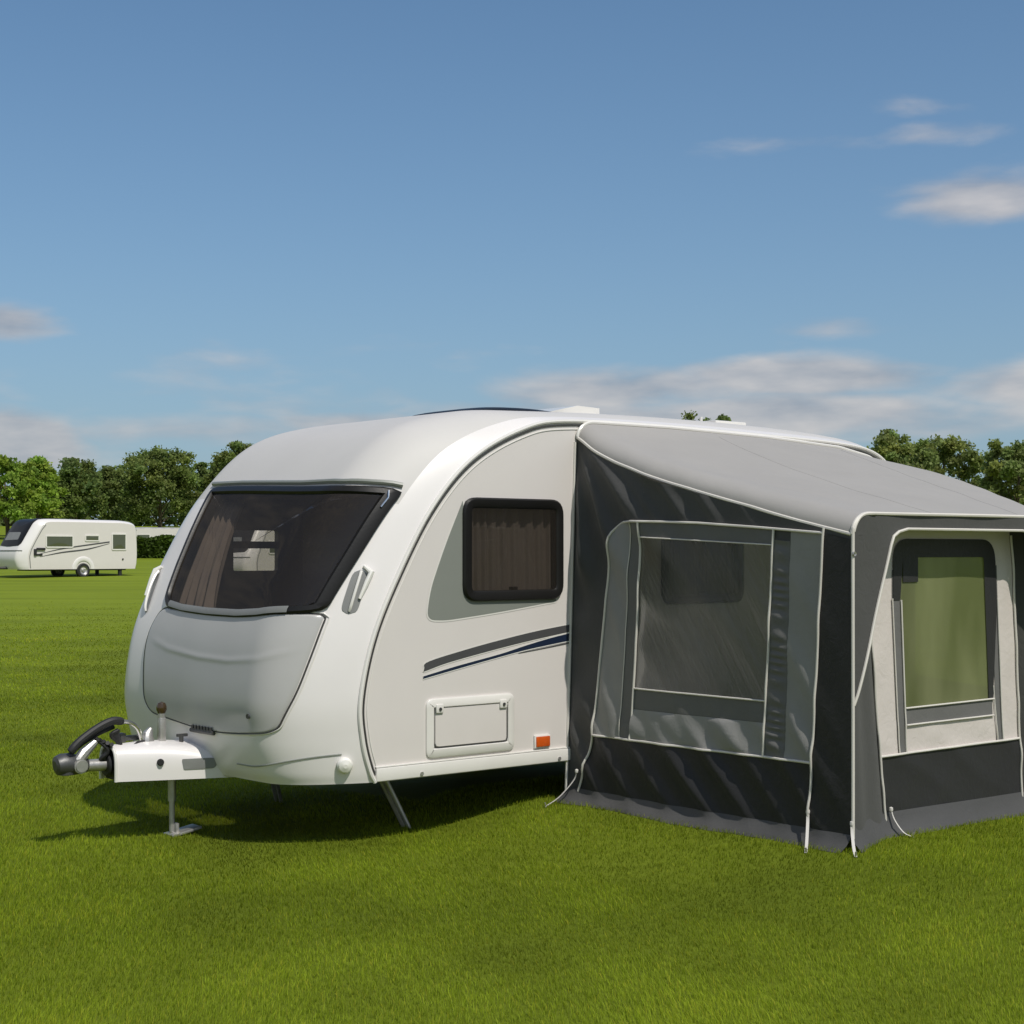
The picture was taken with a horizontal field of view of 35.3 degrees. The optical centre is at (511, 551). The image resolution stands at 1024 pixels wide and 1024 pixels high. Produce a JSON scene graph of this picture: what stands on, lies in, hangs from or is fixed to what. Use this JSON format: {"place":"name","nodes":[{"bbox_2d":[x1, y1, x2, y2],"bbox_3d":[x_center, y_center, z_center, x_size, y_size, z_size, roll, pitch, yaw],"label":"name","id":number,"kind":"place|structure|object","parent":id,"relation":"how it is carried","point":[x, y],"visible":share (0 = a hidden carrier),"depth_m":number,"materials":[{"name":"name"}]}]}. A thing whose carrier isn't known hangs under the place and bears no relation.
{"place":"outdoors","nodes":[
{"label":"outdoors","id":0,"kind":"place"},
{"bbox_2d":[0,526,1023,1023],"bbox_3d":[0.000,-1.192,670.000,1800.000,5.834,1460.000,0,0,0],"label":"ground","id":1,"kind":"structure","parent":0,"point":[90,594],"depth_m":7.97,"materials":[{"name":"green plant"}]},
{"bbox_2d":[0,454,45,535],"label":"broadleaf tree","id":2,"kind":"object","parent":1,"relation":"on","point":[20,493],"visible":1,"depth_m":149.22,"materials":[{"name":"green plant"}]},
{"bbox_2d":[15,455,70,518],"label":"broadleaf tree","id":3,"kind":"object","parent":1,"relation":"on","point":[47,476],"visible":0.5,"depth_m":157.46,"materials":[{"name":"green plant"}]},
{"bbox_2d":[0,519,136,576],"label":"touring caravan","id":4,"kind":"object","parent":1,"relation":"on","point":[60,547],"visible":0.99,"depth_m":75.61,"materials":[{"name":"metal"}]},
{"bbox_2d":[1,519,36,546],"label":"front window","id":5,"kind":"structure","parent":4,"relation":"in","point":[18,531],"depth_m":74.84,"materials":[{"name":"black glass"}]},
{"bbox_2d":[46,535,73,547],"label":"side window","id":6,"kind":"structure","parent":4,"relation":"in","point":[52,541],"depth_m":75.15,"materials":[{"name":"glass"}]},
{"bbox_2d":[85,535,99,540],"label":"side window","id":7,"kind":"structure","parent":4,"relation":"in","point":[87,537],"depth_m":76.37,"materials":[{"name":"glass"}]},
{"bbox_2d":[112,533,126,549],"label":"side window","id":8,"kind":"structure","parent":4,"relation":"in","point":[119,541],"depth_m":77.39,"materials":[{"name":"glass"}]},
{"bbox_2d":[47,457,109,519],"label":"broadleaf tree","id":9,"kind":"object","parent":1,"relation":"on","point":[79,480],"visible":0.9,"depth_m":176.40,"materials":[{"name":"green plant"}]},
{"bbox_2d":[82,464,141,520],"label":"broadleaf tree","id":10,"kind":"object","parent":1,"relation":"on","point":[111,484],"visible":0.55,"depth_m":189.90,"materials":[{"name":"green plant"}]},
{"bbox_2d":[136,534,174,557],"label":"hedge","id":11,"kind":"object","parent":1,"relation":"on","point":[158,546],"visible":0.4,"depth_m":108.97,"materials":[{"name":"green plant"}]},
{"bbox_2d":[136,527,178,537],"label":"touring caravan","id":12,"kind":"object","parent":1,"relation":"on","point":[147,532],"visible":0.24,"depth_m":122.28,"materials":[{"name":"metal"}]},
{"bbox_2d":[137,534,149,537],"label":"side window","id":13,"kind":"structure","parent":12,"relation":"in","point":[143,535],"depth_m":122.17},
{"bbox_2d":[114,445,203,526],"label":"broadleaf tree","id":14,"kind":"object","parent":1,"relation":"on","point":[170,480],"visible":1,"depth_m":183.42,"materials":[{"name":"green plant"}]},
{"bbox_2d":[179,462,211,509],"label":"broadleaf tree","id":15,"kind":"object","parent":1,"relation":"on","point":[201,467],"visible":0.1,"depth_m":195.39,"materials":[{"name":"green plant"}]},
{"bbox_2d":[200,440,252,484],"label":"broadleaf tree","id":16,"kind":"object","parent":1,"relation":"on","point":[222,460],"visible":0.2,"depth_m":170.91,"materials":[{"name":"green plant"}]},
{"bbox_2d":[233,530,274,570],"bbox_3d":[-9.853,0.108,64.422,2.292,2.539,5.169,0,0,28],"label":"touring caravan","id":17,"kind":"object","parent":1,"relation":"on","point":[253,559],"visible":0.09,"depth_m":62.31,"materials":[{"name":"metal"}]},
{"bbox_2d":[233,530,254,552],"bbox_3d":[-10.764,-0.545,62.702,1.705,1.156,0.959,0,0,28],"label":"front window","id":18,"kind":"structure","parent":17,"relation":"in","point":[238,535],"depth_m":62.41,"materials":[{"name":"black plastic"}]},
{"bbox_2d":[268,548,274,553],"bbox_3d":[-9.175,-0.177,63.322,0.029,0.530,1.300,0,0,28],"label":"side window","id":19,"kind":"structure","parent":17,"relation":"in","point":[270,550],"depth_m":62.90,"materials":[{"name":"glass"}]},
{"bbox_2d":[52,406,885,836],"bbox_3d":[-0.140,0.351,11.301,6.470,2.746,2.351,0,0,-40],"label":"touring caravan","id":20,"kind":"object","parent":1,"relation":"on","point":[400,610],"visible":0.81,"depth_m":9.79,"materials":[{"name":"metal"}]},
{"bbox_2d":[232,530,278,571],"bbox_3d":[-1.824,-0.010,11.390,0.427,0.348,0.050,0,0,-40],"label":"side window","id":21,"kind":"structure","parent":20,"relation":"in","point":[235,544],"depth_m":11.42,"materials":[{"name":"black glass"}]},
{"bbox_2d":[165,485,401,616],"bbox_3d":[-1.497,-0.020,9.882,0.789,0.818,1.724,0,0,-40],"label":"front window","id":22,"kind":"structure","parent":20,"relation":"in","point":[386,497],"depth_m":9.46,"materials":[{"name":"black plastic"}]},
{"bbox_2d":[426,693,513,757],"bbox_3d":[-0.240,1.043,9.702,0.675,0.350,0.031,0,0,-40],"label":"service door","id":23,"kind":"structure","parent":20,"relation":"in","point":[477,723],"depth_m":9.69,"materials":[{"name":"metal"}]},
{"bbox_2d":[462,497,563,600],"bbox_3d":[0.010,-0.016,9.929,0.804,0.627,0.046,0,0,-40],"label":"side window","id":24,"kind":"structure","parent":20,"relation":"in","point":[513,548],"depth_m":9.90,"materials":[{"name":"black glass"}]},
{"bbox_2d":[661,539,743,603],"bbox_3d":[1.305,0.025,11.015,0.800,0.650,0.046,0,0,-40],"label":"side window","id":25,"kind":"structure","parent":20,"relation":"in","point":[692,572],"depth_m":10.98,"materials":[{"name":"black plastic"}]},
{"bbox_2d":[544,421,1023,857],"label":"awning","id":26,"kind":"object","parent":20,"relation":"attached to","point":[891,703],"visible":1,"depth_m":9.34,"materials":[{"name":"grey fabric"}]},
{"bbox_2d":[901,557,988,706],"label":"window pane","id":27,"kind":"structure","parent":26,"relation":"in","point":[944,612],"depth_m":9.34,"materials":[{"name":"green plastic"}]},
{"bbox_2d":[0,486,1019,525],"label":"undergrowth","id":28,"kind":"object","parent":1,"relation":"on","point":[171,519],"visible":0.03,"depth_m":201.82,"materials":[{"name":"green plant"}]},
{"bbox_2d":[681,410,709,420],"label":"broadleaf tree","id":29,"kind":"object","parent":1,"relation":"on","point":[687,416],"visible":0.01,"depth_m":165.53,"materials":[{"name":"green plant"}]},
{"bbox_2d":[715,414,730,420],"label":"broadleaf tree","id":30,"kind":"object","parent":1,"relation":"on","point":[722,417],"visible":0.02,"depth_m":167.71,"materials":[{"name":"green plant"}]},
{"bbox_2d":[866,428,939,470],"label":"broadleaf tree","id":31,"kind":"object","parent":1,"relation":"on","point":[889,445],"visible":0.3,"depth_m":138.06,"materials":[{"name":"green plant"}]},
{"bbox_2d":[904,434,985,486],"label":"broadleaf tree","id":32,"kind":"object","parent":1,"relation":"on","point":[948,448],"visible":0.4,"depth_m":148.48,"materials":[{"name":"green plant"}]},
{"bbox_2d":[976,438,1023,504],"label":"broadleaf tree","id":33,"kind":"object","parent":1,"relation":"on","point":[1008,468],"visible":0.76,"depth_m":137.42,"materials":[{"name":"green plant"}]},
{"bbox_2d":[0,0,1023,525],"label":"sky","id":34,"kind":"structure","parent":0,"point":[222,222],"materials":[{"name":"blue"}]}
]}

